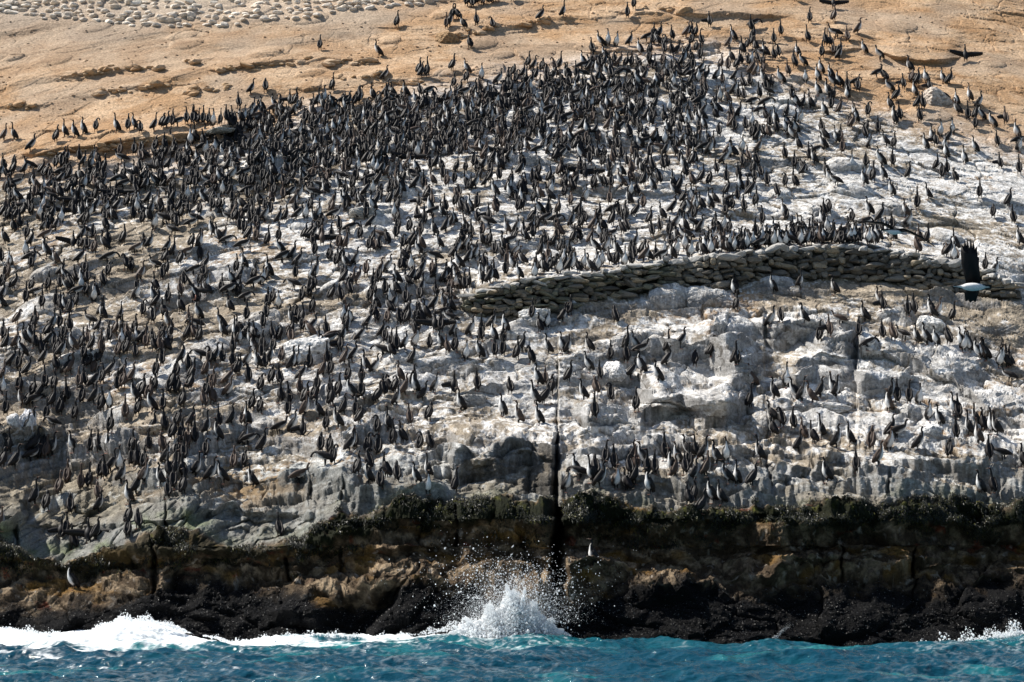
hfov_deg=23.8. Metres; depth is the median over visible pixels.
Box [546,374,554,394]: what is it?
cormorant
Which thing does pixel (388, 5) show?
field stone
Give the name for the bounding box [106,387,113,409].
cormorant
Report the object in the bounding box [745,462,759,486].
cormorant
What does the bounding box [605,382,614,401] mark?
cormorant
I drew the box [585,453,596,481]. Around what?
cormorant
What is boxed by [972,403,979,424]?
cormorant
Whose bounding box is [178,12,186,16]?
field stone
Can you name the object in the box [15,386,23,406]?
cormorant
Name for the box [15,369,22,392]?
cormorant
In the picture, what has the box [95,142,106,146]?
ledge stone
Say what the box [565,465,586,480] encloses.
cormorant
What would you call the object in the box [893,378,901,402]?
cormorant
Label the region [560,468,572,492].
cormorant
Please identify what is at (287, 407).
cormorant
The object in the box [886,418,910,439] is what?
cormorant
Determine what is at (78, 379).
cormorant
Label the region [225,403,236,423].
cormorant
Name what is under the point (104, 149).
ledge stone
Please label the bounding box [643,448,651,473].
cormorant
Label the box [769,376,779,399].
cormorant
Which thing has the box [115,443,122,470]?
cormorant
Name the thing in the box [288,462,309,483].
cormorant
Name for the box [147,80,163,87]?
ledge stone
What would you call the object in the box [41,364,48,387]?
cormorant
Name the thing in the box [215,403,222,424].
cormorant
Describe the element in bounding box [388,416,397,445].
cormorant
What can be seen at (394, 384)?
cormorant
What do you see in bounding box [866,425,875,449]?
cormorant
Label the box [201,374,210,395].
cormorant
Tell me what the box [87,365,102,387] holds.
cormorant
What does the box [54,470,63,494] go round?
cormorant
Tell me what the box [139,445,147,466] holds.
cormorant
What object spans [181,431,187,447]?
cormorant
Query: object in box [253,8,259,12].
field stone
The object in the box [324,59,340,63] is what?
ledge stone
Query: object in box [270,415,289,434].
cormorant
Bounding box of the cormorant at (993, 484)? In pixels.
[986,467,997,492]
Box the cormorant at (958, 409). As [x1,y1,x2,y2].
[954,393,962,419]
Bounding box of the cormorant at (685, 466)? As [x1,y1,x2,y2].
[681,451,689,474]
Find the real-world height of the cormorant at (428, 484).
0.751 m
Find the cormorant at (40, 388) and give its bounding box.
[34,375,44,398]
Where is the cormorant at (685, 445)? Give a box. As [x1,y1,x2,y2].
[680,434,695,454]
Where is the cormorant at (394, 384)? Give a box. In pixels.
[390,375,398,392]
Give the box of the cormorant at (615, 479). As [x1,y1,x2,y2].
[611,464,619,488]
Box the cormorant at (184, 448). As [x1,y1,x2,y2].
[180,436,187,457]
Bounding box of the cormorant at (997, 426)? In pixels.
[992,409,1003,435]
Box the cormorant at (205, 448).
[202,438,210,457]
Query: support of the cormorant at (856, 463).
on the hillside
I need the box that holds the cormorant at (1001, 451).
[990,442,1012,460]
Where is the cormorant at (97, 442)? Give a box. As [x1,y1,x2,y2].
[95,429,101,452]
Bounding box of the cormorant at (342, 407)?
[338,392,347,414]
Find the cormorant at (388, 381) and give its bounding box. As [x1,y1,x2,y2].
[384,374,394,392]
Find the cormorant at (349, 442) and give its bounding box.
[343,428,355,451]
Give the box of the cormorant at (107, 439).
[104,427,108,453]
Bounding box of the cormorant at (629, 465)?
[625,453,634,474]
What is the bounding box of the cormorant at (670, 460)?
[667,448,678,474]
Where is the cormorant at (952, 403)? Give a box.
[949,391,956,414]
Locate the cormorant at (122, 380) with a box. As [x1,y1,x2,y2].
[118,365,126,388]
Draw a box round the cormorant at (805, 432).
[799,417,808,439]
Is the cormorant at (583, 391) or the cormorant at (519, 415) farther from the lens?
the cormorant at (583, 391)
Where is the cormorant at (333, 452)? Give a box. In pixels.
[329,444,338,464]
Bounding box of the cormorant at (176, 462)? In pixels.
[172,449,178,470]
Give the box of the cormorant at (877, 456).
[872,440,883,463]
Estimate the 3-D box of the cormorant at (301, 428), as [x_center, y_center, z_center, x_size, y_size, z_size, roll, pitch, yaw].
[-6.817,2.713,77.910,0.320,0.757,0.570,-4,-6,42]
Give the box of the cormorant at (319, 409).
[312,395,324,415]
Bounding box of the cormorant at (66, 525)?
[62,511,69,535]
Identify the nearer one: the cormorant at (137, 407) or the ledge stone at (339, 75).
the cormorant at (137, 407)
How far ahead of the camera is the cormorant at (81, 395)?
81.53 m
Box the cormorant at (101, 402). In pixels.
[96,386,105,411]
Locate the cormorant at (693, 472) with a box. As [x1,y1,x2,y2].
[689,457,700,481]
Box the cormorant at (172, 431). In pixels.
[167,415,177,439]
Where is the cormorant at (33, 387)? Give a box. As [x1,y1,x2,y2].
[30,373,36,394]
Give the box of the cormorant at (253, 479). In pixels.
[248,463,259,488]
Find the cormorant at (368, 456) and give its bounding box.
[364,447,373,468]
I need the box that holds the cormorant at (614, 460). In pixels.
[610,443,618,469]
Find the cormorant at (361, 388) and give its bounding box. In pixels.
[357,371,364,397]
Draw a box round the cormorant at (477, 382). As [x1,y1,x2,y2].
[473,367,480,390]
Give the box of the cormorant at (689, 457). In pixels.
[685,442,693,467]
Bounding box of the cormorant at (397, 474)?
[393,460,401,481]
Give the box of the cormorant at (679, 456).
[672,441,682,464]
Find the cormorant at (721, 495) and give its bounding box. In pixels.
[717,479,728,504]
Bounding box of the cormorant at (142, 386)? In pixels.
[137,373,146,396]
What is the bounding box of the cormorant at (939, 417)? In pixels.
[934,403,944,425]
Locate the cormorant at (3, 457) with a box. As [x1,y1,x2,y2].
[0,446,7,468]
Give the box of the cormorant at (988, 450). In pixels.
[984,434,993,459]
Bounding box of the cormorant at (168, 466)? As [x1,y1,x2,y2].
[164,451,172,477]
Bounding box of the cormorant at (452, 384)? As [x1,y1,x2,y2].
[441,370,457,393]
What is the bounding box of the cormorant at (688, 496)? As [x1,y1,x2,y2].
[684,481,693,505]
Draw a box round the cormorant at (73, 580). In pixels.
[67,563,79,588]
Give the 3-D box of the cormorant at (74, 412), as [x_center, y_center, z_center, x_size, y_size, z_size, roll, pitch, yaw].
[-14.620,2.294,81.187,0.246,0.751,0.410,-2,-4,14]
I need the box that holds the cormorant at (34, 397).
[24,393,45,407]
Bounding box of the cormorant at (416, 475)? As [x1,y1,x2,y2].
[412,461,421,484]
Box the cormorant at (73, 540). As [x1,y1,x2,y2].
[69,523,78,548]
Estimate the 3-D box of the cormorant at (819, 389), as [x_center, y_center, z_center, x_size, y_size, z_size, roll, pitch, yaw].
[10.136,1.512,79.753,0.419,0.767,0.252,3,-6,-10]
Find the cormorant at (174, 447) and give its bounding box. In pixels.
[173,436,179,452]
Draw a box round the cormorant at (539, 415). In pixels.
[535,401,544,424]
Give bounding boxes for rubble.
[0,0,1023,493]
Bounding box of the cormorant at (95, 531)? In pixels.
[89,516,102,539]
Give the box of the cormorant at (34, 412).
[33,406,37,420]
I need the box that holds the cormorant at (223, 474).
[216,460,229,484]
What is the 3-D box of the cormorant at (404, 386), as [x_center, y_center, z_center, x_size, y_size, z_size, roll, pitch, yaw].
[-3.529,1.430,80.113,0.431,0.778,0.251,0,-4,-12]
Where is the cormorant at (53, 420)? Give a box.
[42,415,61,428]
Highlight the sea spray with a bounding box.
[0,525,1023,643]
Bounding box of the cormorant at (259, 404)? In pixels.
[256,395,263,413]
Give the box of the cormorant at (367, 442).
[363,432,373,451]
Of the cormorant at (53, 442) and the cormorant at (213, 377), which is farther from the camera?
the cormorant at (213, 377)
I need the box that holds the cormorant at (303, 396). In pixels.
[300,381,310,401]
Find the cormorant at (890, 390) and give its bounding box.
[884,377,895,397]
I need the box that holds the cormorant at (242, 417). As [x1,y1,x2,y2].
[239,407,245,424]
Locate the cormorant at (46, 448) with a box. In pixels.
[42,434,50,458]
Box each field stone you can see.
[3,0,14,3]
[7,10,18,13]
[10,6,18,9]
[20,3,31,6]
[50,0,58,4]
[60,11,71,15]
[69,2,77,6]
[88,13,96,17]
[96,1,102,5]
[100,8,108,12]
[110,4,120,8]
[118,13,127,16]
[124,17,133,21]
[130,0,141,5]
[140,22,149,25]
[152,22,161,26]
[157,16,168,21]
[164,17,174,22]
[170,4,179,7]
[174,0,184,4]
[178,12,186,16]
[184,0,194,3]
[186,11,195,17]
[187,5,196,9]
[208,19,216,23]
[211,14,218,19]
[220,22,228,26]
[249,14,258,17]
[251,4,259,7]
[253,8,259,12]
[259,16,270,20]
[272,10,282,13]
[292,11,302,14]
[313,12,322,16]
[321,3,332,6]
[336,1,343,5]
[336,7,346,10]
[365,5,374,9]
[384,4,392,7]
[404,2,413,5]
[413,2,424,5]
[424,0,433,3]
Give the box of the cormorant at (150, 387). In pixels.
[144,376,153,398]
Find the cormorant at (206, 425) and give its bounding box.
[201,408,210,434]
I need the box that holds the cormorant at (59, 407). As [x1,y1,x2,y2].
[55,390,64,415]
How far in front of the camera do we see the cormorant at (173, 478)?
74.12 m
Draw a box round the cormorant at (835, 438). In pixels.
[830,423,843,448]
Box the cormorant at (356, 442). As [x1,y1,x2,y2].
[351,425,358,447]
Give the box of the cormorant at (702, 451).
[697,435,711,460]
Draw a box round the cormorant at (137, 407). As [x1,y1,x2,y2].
[133,397,141,415]
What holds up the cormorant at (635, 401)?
on the hillside
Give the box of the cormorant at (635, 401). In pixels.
[632,387,639,411]
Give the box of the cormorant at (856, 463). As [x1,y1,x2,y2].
[852,447,860,471]
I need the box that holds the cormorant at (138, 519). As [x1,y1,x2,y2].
[134,507,142,528]
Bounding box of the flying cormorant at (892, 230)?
[858,221,934,246]
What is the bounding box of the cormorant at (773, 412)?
[764,399,777,420]
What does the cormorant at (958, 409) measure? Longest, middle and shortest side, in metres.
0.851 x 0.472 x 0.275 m
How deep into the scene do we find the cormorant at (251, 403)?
80.41 m
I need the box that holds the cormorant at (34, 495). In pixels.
[28,476,39,504]
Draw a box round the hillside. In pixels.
[0,0,1023,646]
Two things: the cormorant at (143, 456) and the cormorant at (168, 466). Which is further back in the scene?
the cormorant at (143, 456)
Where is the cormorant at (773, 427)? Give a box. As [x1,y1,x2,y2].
[769,413,778,435]
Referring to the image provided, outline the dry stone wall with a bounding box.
[457,243,1023,317]
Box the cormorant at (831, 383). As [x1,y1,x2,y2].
[829,371,840,396]
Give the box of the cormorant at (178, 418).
[172,408,181,427]
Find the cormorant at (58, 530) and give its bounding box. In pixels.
[48,516,63,537]
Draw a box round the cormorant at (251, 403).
[247,388,255,410]
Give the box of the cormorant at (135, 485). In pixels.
[130,470,140,494]
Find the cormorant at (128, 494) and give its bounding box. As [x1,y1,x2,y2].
[123,479,134,504]
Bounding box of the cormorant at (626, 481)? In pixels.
[620,467,632,490]
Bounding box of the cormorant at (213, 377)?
[209,366,216,387]
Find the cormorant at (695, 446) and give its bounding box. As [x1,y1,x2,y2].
[690,434,699,455]
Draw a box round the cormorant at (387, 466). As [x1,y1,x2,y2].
[382,451,392,477]
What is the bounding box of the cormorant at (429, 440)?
[425,430,434,449]
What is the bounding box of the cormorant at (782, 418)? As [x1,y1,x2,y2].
[776,406,786,427]
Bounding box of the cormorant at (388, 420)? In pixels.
[384,404,391,430]
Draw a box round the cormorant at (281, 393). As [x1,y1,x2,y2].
[277,379,284,402]
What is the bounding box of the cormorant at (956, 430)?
[951,415,959,438]
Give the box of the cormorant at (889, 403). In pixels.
[885,388,893,411]
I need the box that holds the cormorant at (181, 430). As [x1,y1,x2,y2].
[177,417,185,439]
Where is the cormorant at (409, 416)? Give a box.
[404,403,413,424]
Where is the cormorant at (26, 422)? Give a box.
[23,412,30,426]
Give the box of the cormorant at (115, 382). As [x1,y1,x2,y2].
[113,368,119,389]
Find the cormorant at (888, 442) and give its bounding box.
[883,426,893,451]
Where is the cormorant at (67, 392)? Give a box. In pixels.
[63,376,70,401]
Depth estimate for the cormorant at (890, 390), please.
79.39 m
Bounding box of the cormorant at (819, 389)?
[815,376,826,398]
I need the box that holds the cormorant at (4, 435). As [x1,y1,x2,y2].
[0,423,13,445]
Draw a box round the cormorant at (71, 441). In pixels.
[66,430,75,452]
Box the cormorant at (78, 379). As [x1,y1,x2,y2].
[75,366,82,388]
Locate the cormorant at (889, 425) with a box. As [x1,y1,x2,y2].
[883,413,895,434]
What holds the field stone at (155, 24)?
on the hillside
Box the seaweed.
[0,488,1023,591]
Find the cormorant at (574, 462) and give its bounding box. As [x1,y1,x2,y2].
[570,453,580,475]
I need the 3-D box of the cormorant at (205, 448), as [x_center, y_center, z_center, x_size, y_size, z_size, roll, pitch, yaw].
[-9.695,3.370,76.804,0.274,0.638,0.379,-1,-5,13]
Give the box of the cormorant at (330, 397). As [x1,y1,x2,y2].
[326,378,334,405]
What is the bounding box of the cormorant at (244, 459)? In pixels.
[240,449,247,466]
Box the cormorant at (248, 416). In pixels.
[243,399,251,425]
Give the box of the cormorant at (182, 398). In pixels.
[177,383,186,406]
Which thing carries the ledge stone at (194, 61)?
on the hillside
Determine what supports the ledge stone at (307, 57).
on the hillside
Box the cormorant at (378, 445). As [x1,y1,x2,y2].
[373,433,382,454]
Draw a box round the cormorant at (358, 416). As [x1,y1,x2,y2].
[354,405,363,423]
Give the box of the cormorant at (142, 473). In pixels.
[137,457,150,483]
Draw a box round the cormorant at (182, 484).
[177,468,187,494]
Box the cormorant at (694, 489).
[690,477,697,501]
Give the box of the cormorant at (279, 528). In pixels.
[275,512,283,535]
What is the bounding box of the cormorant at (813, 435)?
[809,420,819,443]
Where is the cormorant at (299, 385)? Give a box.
[296,370,302,393]
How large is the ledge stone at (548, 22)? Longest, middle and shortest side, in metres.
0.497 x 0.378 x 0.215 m
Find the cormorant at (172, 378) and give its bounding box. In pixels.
[167,368,176,386]
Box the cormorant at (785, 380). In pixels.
[782,361,789,387]
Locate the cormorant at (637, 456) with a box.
[632,444,640,467]
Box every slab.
[206,126,235,133]
[348,207,374,219]
[820,402,851,413]
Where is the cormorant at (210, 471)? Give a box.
[203,456,219,482]
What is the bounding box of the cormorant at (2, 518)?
[0,506,4,531]
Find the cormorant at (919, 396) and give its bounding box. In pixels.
[915,383,922,404]
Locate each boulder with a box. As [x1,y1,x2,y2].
[6,413,19,434]
[18,409,36,440]
[284,335,329,364]
[435,31,458,43]
[453,394,485,406]
[518,308,550,325]
[603,361,626,381]
[612,429,626,444]
[916,315,945,333]
[916,424,942,437]
[920,87,953,105]
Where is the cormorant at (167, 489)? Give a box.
[164,474,171,497]
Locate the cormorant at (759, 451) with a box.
[752,433,766,460]
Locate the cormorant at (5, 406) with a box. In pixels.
[2,390,9,414]
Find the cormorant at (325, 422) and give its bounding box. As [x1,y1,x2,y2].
[322,408,329,428]
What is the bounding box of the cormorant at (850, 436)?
[846,421,855,443]
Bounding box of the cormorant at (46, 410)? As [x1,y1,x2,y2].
[42,397,49,416]
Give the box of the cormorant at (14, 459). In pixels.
[8,443,22,469]
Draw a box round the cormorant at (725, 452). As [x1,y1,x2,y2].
[722,436,729,462]
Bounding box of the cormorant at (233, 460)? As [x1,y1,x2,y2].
[229,445,237,466]
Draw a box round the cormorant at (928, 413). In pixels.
[924,399,932,419]
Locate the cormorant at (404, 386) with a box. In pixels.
[400,373,410,395]
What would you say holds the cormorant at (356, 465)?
on the hillside
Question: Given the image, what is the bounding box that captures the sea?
[0,617,1023,681]
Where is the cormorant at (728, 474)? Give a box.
[720,459,735,481]
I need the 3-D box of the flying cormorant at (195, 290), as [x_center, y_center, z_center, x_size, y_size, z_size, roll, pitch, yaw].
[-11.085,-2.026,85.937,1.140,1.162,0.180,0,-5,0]
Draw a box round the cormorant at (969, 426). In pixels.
[964,408,974,435]
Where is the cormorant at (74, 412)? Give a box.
[70,399,78,420]
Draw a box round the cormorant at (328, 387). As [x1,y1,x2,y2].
[326,375,330,391]
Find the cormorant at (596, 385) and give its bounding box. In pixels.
[592,375,600,394]
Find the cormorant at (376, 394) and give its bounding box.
[371,380,381,402]
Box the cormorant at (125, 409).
[121,393,128,419]
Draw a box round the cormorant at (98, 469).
[96,458,101,477]
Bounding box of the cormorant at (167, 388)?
[165,376,171,393]
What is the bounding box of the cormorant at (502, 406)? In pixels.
[498,392,507,416]
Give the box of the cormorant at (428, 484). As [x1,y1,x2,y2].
[424,470,431,493]
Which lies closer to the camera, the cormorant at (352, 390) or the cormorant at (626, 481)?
the cormorant at (626, 481)
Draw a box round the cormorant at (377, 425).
[372,414,380,432]
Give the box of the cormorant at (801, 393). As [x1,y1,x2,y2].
[795,375,807,400]
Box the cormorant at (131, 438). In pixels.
[127,428,137,450]
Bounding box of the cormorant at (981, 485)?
[975,469,986,492]
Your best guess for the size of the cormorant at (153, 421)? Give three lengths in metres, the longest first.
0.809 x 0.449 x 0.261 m
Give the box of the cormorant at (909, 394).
[905,379,912,403]
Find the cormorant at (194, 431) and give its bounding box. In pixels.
[190,414,198,441]
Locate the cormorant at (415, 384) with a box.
[411,370,420,393]
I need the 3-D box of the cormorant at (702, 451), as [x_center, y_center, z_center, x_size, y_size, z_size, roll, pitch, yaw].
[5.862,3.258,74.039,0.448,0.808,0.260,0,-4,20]
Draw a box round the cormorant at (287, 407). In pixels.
[284,394,291,414]
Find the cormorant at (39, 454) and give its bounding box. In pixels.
[35,434,42,458]
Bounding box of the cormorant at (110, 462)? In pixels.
[106,448,117,472]
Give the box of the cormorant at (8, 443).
[3,426,12,452]
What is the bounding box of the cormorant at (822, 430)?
[817,412,826,438]
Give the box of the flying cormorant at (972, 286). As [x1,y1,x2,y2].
[949,238,1003,302]
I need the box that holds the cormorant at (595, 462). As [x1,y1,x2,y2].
[591,453,600,473]
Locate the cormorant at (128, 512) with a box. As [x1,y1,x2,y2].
[123,499,132,521]
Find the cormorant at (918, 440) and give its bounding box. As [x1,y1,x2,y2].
[911,426,925,450]
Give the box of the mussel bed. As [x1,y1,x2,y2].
[0,545,1023,646]
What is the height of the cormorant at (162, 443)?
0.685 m
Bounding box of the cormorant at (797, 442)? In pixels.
[792,429,802,449]
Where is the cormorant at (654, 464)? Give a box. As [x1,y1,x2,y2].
[651,449,658,474]
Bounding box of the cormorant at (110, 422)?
[106,408,114,430]
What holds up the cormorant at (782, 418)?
on the hillside
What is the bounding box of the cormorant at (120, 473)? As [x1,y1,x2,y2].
[114,459,128,483]
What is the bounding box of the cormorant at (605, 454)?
[601,439,609,465]
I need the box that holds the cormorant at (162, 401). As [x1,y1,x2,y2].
[159,388,165,411]
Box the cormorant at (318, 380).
[313,369,320,392]
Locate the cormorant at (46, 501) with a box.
[41,489,50,510]
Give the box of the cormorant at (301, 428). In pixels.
[290,414,306,436]
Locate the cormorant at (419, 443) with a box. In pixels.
[415,431,423,449]
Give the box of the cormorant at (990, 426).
[986,405,995,434]
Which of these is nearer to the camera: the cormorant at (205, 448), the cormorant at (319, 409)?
the cormorant at (205, 448)
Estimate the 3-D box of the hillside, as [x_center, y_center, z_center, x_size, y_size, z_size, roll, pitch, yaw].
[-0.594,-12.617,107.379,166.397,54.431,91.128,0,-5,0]
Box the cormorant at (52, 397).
[48,384,56,407]
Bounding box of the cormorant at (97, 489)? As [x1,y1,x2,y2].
[94,481,100,499]
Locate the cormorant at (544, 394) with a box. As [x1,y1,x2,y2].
[539,381,551,403]
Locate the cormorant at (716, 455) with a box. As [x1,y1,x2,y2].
[708,439,722,464]
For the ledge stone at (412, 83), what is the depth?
102.25 m
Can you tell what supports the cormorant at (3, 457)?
on the hillside
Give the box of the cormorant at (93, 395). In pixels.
[87,380,98,404]
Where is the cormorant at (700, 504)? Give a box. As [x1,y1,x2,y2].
[695,488,707,514]
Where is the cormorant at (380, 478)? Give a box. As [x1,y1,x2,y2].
[376,466,385,488]
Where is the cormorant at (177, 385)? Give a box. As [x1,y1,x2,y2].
[173,375,180,393]
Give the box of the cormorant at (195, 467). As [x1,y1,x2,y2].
[190,451,200,476]
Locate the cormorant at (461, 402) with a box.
[455,387,466,411]
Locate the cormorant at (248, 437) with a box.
[239,432,260,446]
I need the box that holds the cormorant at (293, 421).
[287,409,298,432]
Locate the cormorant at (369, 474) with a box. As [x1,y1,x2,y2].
[364,459,375,483]
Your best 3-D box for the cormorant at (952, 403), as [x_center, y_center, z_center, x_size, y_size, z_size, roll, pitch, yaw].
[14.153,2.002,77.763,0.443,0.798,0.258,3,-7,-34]
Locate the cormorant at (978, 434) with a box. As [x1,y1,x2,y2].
[973,416,984,444]
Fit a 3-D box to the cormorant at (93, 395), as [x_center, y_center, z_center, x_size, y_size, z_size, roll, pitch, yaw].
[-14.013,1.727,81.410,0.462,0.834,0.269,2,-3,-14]
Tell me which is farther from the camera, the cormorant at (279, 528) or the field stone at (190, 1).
the field stone at (190, 1)
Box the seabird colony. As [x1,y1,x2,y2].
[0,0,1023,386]
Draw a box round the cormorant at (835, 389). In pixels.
[831,373,840,395]
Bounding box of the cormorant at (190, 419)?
[185,404,198,427]
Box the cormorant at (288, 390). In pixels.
[283,380,292,402]
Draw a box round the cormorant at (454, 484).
[450,466,459,493]
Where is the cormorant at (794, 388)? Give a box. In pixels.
[787,376,798,395]
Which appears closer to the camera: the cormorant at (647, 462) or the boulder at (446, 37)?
the cormorant at (647, 462)
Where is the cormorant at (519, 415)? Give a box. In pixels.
[512,400,524,423]
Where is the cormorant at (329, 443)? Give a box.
[325,433,333,451]
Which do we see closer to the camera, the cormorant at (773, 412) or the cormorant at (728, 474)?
the cormorant at (728, 474)
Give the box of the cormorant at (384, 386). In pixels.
[381,373,387,395]
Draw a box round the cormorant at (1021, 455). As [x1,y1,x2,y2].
[1019,442,1023,467]
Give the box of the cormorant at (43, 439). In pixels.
[41,434,46,446]
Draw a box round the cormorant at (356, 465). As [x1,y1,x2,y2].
[351,450,361,475]
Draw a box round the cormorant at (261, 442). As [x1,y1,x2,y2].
[255,427,269,452]
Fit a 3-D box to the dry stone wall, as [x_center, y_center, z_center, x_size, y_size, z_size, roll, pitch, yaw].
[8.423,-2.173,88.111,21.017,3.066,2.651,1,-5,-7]
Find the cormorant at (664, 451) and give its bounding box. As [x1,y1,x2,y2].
[660,432,669,460]
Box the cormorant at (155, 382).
[152,371,157,389]
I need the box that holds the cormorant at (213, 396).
[209,380,217,404]
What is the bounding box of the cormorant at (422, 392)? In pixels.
[417,380,429,401]
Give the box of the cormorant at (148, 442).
[145,427,152,450]
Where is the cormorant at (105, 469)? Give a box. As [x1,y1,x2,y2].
[101,454,108,478]
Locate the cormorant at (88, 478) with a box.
[85,461,92,487]
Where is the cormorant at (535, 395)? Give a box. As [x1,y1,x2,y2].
[528,379,541,403]
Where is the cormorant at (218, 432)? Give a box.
[212,417,223,440]
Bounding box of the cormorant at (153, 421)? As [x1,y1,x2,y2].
[146,410,156,433]
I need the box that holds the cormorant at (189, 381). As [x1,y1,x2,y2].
[185,367,195,390]
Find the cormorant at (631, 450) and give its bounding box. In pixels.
[626,439,638,458]
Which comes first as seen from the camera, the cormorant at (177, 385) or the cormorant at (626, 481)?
the cormorant at (626, 481)
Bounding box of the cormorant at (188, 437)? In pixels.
[186,423,191,447]
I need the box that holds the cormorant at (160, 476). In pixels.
[155,462,165,486]
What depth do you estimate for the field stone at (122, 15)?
109.78 m
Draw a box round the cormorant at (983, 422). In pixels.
[979,407,987,430]
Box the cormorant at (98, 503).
[92,489,104,512]
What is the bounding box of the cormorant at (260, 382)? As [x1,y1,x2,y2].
[256,373,265,391]
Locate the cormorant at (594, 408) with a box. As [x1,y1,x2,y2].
[590,392,598,418]
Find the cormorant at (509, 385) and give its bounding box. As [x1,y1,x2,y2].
[506,376,513,393]
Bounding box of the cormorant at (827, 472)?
[821,456,833,481]
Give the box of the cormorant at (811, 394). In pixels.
[805,380,818,403]
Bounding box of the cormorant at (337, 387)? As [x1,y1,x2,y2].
[333,372,343,396]
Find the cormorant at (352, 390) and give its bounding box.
[346,376,359,399]
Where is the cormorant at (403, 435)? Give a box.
[398,420,408,443]
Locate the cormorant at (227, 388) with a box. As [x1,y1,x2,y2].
[221,375,235,397]
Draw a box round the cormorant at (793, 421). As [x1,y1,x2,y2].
[790,406,797,429]
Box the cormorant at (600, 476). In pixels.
[592,460,606,486]
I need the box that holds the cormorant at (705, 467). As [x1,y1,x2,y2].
[699,450,710,475]
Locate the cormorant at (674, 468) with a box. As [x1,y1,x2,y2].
[669,453,679,477]
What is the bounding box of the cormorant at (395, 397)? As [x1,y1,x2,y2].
[391,383,399,405]
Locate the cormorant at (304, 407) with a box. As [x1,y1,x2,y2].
[298,391,311,416]
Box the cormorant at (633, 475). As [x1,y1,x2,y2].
[628,457,638,484]
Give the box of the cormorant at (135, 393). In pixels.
[129,378,141,402]
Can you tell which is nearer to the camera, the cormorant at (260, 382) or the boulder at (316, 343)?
the cormorant at (260, 382)
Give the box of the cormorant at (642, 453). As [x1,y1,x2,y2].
[635,441,645,465]
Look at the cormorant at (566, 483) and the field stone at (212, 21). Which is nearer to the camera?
the cormorant at (566, 483)
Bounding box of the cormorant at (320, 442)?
[317,431,324,450]
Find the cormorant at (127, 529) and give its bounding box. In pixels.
[122,517,131,537]
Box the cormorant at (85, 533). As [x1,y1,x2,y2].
[64,517,111,542]
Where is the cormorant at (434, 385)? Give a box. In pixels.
[429,372,439,392]
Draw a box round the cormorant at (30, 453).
[22,443,40,459]
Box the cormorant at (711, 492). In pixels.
[704,476,718,503]
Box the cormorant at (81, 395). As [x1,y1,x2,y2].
[77,385,85,402]
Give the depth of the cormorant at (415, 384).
80.06 m
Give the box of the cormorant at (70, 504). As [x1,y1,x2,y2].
[66,492,73,513]
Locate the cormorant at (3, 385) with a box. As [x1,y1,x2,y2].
[0,370,6,394]
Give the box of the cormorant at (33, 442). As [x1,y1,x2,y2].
[25,426,42,449]
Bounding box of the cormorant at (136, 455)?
[133,439,140,466]
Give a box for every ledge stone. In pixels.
[5,103,12,108]
[12,101,25,106]
[82,68,97,75]
[91,90,107,95]
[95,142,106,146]
[98,66,112,70]
[99,147,109,151]
[102,67,110,71]
[110,143,117,148]
[129,65,141,70]
[138,86,147,89]
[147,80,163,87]
[151,65,165,70]
[161,134,176,142]
[186,91,198,95]
[187,86,199,90]
[188,59,201,64]
[202,87,214,90]
[214,66,224,72]
[239,62,254,68]
[285,62,294,65]
[294,60,304,63]
[302,56,313,59]
[321,62,335,66]
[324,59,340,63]
[331,73,342,78]
[357,58,367,61]
[365,57,378,62]
[373,70,382,75]
[406,82,417,84]
[452,32,463,36]
[519,22,531,26]
[541,19,551,24]
[676,6,691,14]
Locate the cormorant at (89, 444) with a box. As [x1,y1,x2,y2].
[86,429,92,450]
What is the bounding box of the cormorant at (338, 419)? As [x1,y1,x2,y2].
[332,404,344,428]
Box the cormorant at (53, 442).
[49,431,59,455]
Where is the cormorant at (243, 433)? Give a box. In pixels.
[237,423,249,445]
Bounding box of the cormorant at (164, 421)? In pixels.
[159,406,168,431]
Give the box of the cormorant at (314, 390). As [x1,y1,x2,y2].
[309,378,317,400]
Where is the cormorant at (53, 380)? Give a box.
[49,368,57,390]
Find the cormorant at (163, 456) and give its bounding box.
[159,441,172,462]
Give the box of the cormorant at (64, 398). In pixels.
[57,391,65,402]
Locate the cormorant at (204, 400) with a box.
[200,388,208,407]
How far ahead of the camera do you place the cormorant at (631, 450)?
74.69 m
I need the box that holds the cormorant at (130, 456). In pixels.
[128,442,133,465]
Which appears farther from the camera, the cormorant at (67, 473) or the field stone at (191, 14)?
the field stone at (191, 14)
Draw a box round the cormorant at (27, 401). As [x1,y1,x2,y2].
[23,385,31,406]
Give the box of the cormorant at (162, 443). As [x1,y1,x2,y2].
[158,431,166,451]
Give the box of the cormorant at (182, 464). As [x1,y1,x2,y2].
[179,452,187,477]
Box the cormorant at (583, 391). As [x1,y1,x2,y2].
[577,378,589,399]
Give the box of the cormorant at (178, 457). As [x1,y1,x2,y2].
[172,443,181,466]
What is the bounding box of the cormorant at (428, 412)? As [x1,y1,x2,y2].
[423,401,432,419]
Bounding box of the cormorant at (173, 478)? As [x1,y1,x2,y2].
[169,462,177,489]
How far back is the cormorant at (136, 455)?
76.96 m
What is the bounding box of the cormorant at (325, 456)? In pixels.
[310,450,334,465]
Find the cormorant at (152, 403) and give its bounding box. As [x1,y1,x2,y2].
[147,389,158,411]
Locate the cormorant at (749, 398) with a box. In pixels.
[745,381,754,407]
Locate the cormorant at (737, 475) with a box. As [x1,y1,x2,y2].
[733,458,742,485]
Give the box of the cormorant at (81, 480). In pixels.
[77,462,84,488]
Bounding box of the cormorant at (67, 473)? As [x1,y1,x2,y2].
[63,459,71,481]
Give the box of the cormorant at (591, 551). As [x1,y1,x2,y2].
[588,538,598,566]
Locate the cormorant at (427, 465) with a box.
[423,451,433,477]
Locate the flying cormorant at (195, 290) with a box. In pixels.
[183,268,214,299]
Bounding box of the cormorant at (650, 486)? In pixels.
[643,467,655,494]
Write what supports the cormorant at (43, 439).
on the hillside
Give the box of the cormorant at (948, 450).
[944,437,952,457]
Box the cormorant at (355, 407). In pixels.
[352,393,360,416]

